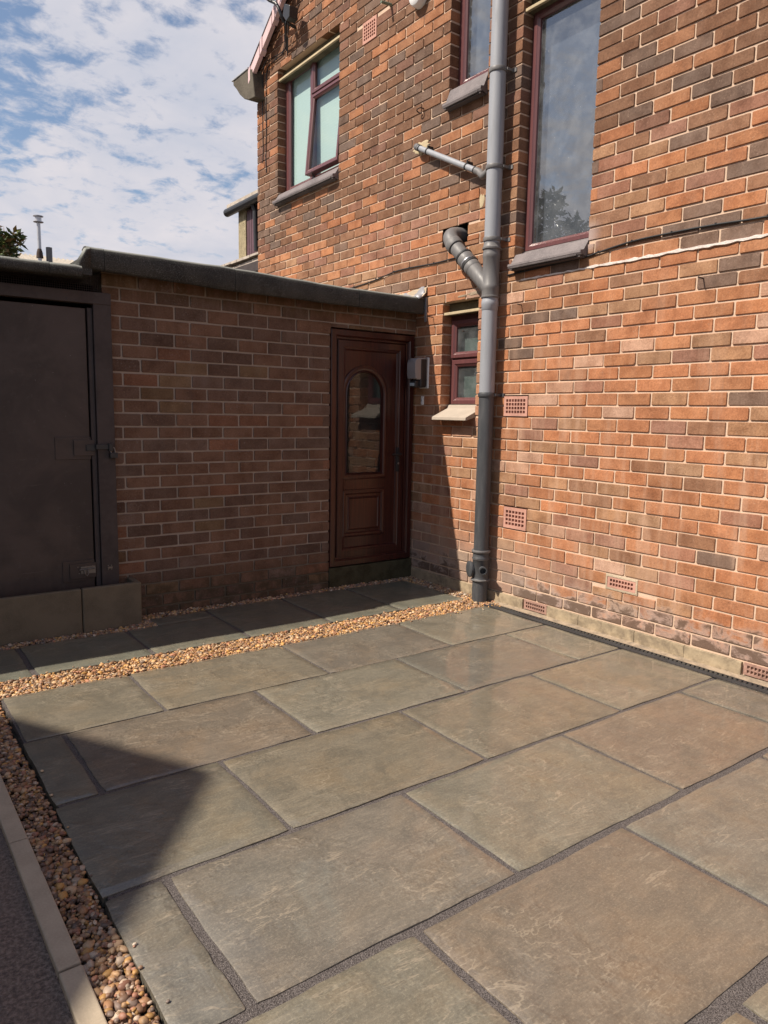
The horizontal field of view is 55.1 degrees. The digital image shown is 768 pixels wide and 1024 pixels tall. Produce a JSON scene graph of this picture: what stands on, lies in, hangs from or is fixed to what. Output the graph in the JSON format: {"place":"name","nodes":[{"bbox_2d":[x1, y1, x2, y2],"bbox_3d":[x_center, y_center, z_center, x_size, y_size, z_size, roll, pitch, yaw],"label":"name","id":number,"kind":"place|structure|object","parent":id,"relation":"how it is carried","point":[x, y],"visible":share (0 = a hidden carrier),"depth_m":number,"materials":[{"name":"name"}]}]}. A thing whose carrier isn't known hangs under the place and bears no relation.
{"place":"outdoors","nodes":[
{"label":"outdoors","id":0,"kind":"place"},
{"bbox_2d":[0,826,74,1023],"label":"driveway","id":1,"kind":"structure","parent":0,"point":[31,991],"depth_m":1.77,"materials":[{"name":"grey asphalt"}]},
{"bbox_2d":[33,215,43,260],"bbox_3d":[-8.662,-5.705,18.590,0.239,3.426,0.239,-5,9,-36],"label":"flue","id":2,"kind":"object","parent":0,"point":[38,221],"visible":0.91,"depth_m":18.40,"materials":[{"name":"metal"}]},
{"bbox_2d":[17,253,73,263],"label":"works building","id":3,"kind":"structure","parent":0,"point":[55,260],"depth_m":24.30,"materials":[{"name":"beige"}]},
{"bbox_2d":[46,247,52,261],"bbox_3d":[-8.479,-5.900,18.696,0.150,1.575,0.150,-5,9,-36],"label":"stub flue","id":4,"kind":"object","parent":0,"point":[49,257],"visible":0.34,"depth_m":18.56,"materials":[{"name":"grey metal"}]},
{"bbox_2d":[0,0,275,264],"label":"sky","id":5,"kind":"structure","parent":0,"point":[125,125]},
{"bbox_2d":[0,639,286,1023],"bbox_3d":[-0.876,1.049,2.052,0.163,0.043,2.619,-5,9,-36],"label":"gravel","id":6,"kind":"structure","parent":0,"point":[114,989],"depth_m":1.99,"materials":[{"name":"brown gravel"}]},
{"bbox_2d":[0,577,141,646],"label":"concrete step","id":7,"kind":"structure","parent":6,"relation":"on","point":[38,616],"depth_m":4.30,"materials":[{"name":"concrete"}]},
{"bbox_2d":[0,576,471,649],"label":"gravel","id":8,"kind":"structure","parent":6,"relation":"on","point":[146,622],"depth_m":4.95,"materials":[{"name":"brown gravel"}]},
{"bbox_2d":[0,580,462,681],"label":"path","id":9,"kind":"structure","parent":0,"point":[194,630],"depth_m":4.53,"materials":[{"name":"stone"}]},
{"bbox_2d":[0,597,500,724],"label":"gravel","id":10,"kind":"structure","parent":0,"point":[34,684],"depth_m":4.07,"materials":[{"name":"beige gravel"}]},
{"bbox_2d":[1,606,767,1023],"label":"patio","id":11,"kind":"structure","parent":0,"point":[483,816],"depth_m":2.37,"materials":[{"name":"stone"}]},
{"label":"ground","id":12,"kind":"structure","parent":0,"visible":0},
{"bbox_2d":[0,225,27,257],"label":"laurel tree","id":13,"kind":"object","parent":12,"relation":"on","point":[8,246],"visible":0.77,"depth_m":11.78,"materials":[{"name":"green plant"}]},
{"bbox_2d":[0,774,107,1023],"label":"kerb edging","id":14,"kind":"object","parent":12,"relation":"on","point":[80,996],"visible":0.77,"depth_m":1.89,"materials":[{"name":"concrete"}]},
{"bbox_2d":[0,246,426,614],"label":"brick outhouse","id":15,"kind":"structure","parent":12,"relation":"on","point":[254,429],"depth_m":4.82,"materials":[{"name":"brick"}]},
{"bbox_2d":[0,282,118,597],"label":"store door","id":16,"kind":"structure","parent":15,"relation":"in","point":[48,529],"depth_m":4.31,"materials":[{"name":"black metal"}]},
{"bbox_2d":[109,447,117,457],"bbox_3d":[-1.639,-0.362,4.460,0.047,0.071,0.024,-5,9,-36],"label":"padlock","id":17,"kind":"object","parent":16,"relation":"hanging from","point":[113,455],"visible":1,"depth_m":4.45,"materials":[{"name":"black metal"}]},
{"bbox_2d":[328,328,414,566],"bbox_3d":[-0.102,-0.483,5.681,0.768,1.762,0.153,-5,9,-36],"label":"door","id":18,"kind":"structure","parent":15,"relation":"in","point":[371,393],"depth_m":5.70,"materials":[{"name":"brown wood"}]},
{"bbox_2d":[220,189,258,271],"bbox_3d":[-0.661,-2.248,11.174,3.240,4.290,3.900,-5,9,-36],"label":"extension","id":19,"kind":"object","parent":12,"relation":"on","point":[245,208],"visible":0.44,"depth_m":10.11,"materials":[{"name":"beige plastic"}]},
{"bbox_2d":[232,0,767,681],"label":"brick house","id":20,"kind":"structure","parent":12,"relation":"on","point":[628,502],"depth_m":4.62,"materials":[{"name":"brick"}]},
{"bbox_2d":[262,41,284,162],"bbox_3d":[-1.098,-4.105,7.324,0.011,1.081,0.508,-5,9,-36],"label":"aerial cable","id":21,"kind":"object","parent":20,"relation":"attached to","point":[262,100],"visible":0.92,"depth_m":7.51,"materials":[{"name":"black plastic"}]},
{"bbox_2d":[265,47,285,172],"bbox_3d":[-1.071,-4.040,7.298,0.020,1.181,0.459,-5,9,-36],"label":"aerial cable","id":22,"kind":"object","parent":20,"relation":"attached to","point":[266,103],"visible":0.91,"depth_m":7.46,"materials":[{"name":"black plastic"}]},
{"bbox_2d":[267,0,297,54],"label":"aerial","id":23,"kind":"object","parent":20,"relation":"attached to","point":[290,14],"visible":1,"depth_m":6.77,"materials":[{"name":"black metal"}]},
{"bbox_2d":[272,31,340,206],"bbox_3d":[-0.687,-3.677,6.906,0.230,1.342,1.255,-5,9,-36],"label":"window","id":24,"kind":"structure","parent":20,"relation":"in","point":[312,84],"depth_m":6.93,"materials":[{"name":"clear glass"}]},
{"bbox_2d":[380,0,391,5],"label":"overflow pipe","id":25,"kind":"object","parent":20,"relation":"attached to","point":[385,3],"visible":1,"depth_m":5.72,"materials":[{"name":"white plastic"}]},
{"bbox_2d":[351,257,454,287],"bbox_3d":[0.057,-1.917,5.984,0.014,0.081,1.920,-5,9,-36],"label":"wall cable","id":26,"kind":"object","parent":20,"relation":"attached to","point":[404,269],"depth_m":5.79,"materials":[{"name":"black plastic"}]},
{"bbox_2d":[409,0,425,8],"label":"round vent","id":27,"kind":"object","parent":20,"relation":"attached to","point":[417,4],"visible":1,"depth_m":5.45,"materials":[{"name":"white plastic"}]},
{"bbox_2d":[407,357,429,388],"bbox_3d":[0.265,-1.075,5.686,0.137,0.236,0.110,-5,9,-36],"label":"outside light","id":28,"kind":"object","parent":20,"relation":"attached to","point":[418,372],"visible":1,"depth_m":5.65,"materials":[{"name":"white plastic"}]},
{"bbox_2d":[413,143,486,179],"bbox_3d":[0.486,-2.521,5.267,0.094,0.443,0.880,-4,9,-34],"label":"waste pipe","id":29,"kind":"object","parent":20,"relation":"attached to","point":[480,173],"visible":0.96,"depth_m":5.21,"materials":[{"name":"grey plastic"}]},
{"bbox_2d":[432,300,479,420],"bbox_3d":[0.584,-1.109,5.433,0.270,0.862,0.508,-5,9,-36],"label":"window","id":30,"kind":"structure","parent":20,"relation":"in","point":[464,345],"depth_m":5.51,"materials":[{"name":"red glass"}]},
{"bbox_2d":[442,0,490,111],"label":"window","id":31,"kind":"structure","parent":20,"relation":"in","point":[475,19],"depth_m":5.24,"materials":[{"name":"clear glass"}]},
{"bbox_2d":[443,0,516,604],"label":"soil pipe","id":32,"kind":"object","parent":20,"relation":"attached to","point":[485,278],"visible":0.99,"depth_m":4.98,"materials":[{"name":"grey plastic"}]},
{"bbox_2d":[507,0,601,271],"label":"window","id":33,"kind":"structure","parent":20,"relation":"in","point":[566,37],"depth_m":4.71,"materials":[{"name":"clear glass"}]},
{"bbox_2d":[507,214,767,275],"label":"wall cable","id":34,"kind":"object","parent":20,"relation":"attached to","point":[716,224],"depth_m":4.03,"materials":[{"name":"black plastic"}]},
{"bbox_2d":[482,603,767,693],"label":"drain channel","id":35,"kind":"object","parent":12,"relation":"on","point":[721,676],"visible":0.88,"depth_m":4.19,"materials":[{"name":"grey concrete"}]},
{"bbox_2d":[493,601,767,686],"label":"cement haunch","id":36,"kind":"object","parent":12,"relation":"on","point":[725,672],"visible":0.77,"depth_m":4.25,"materials":[{"name":"beige concrete"}]}
]}

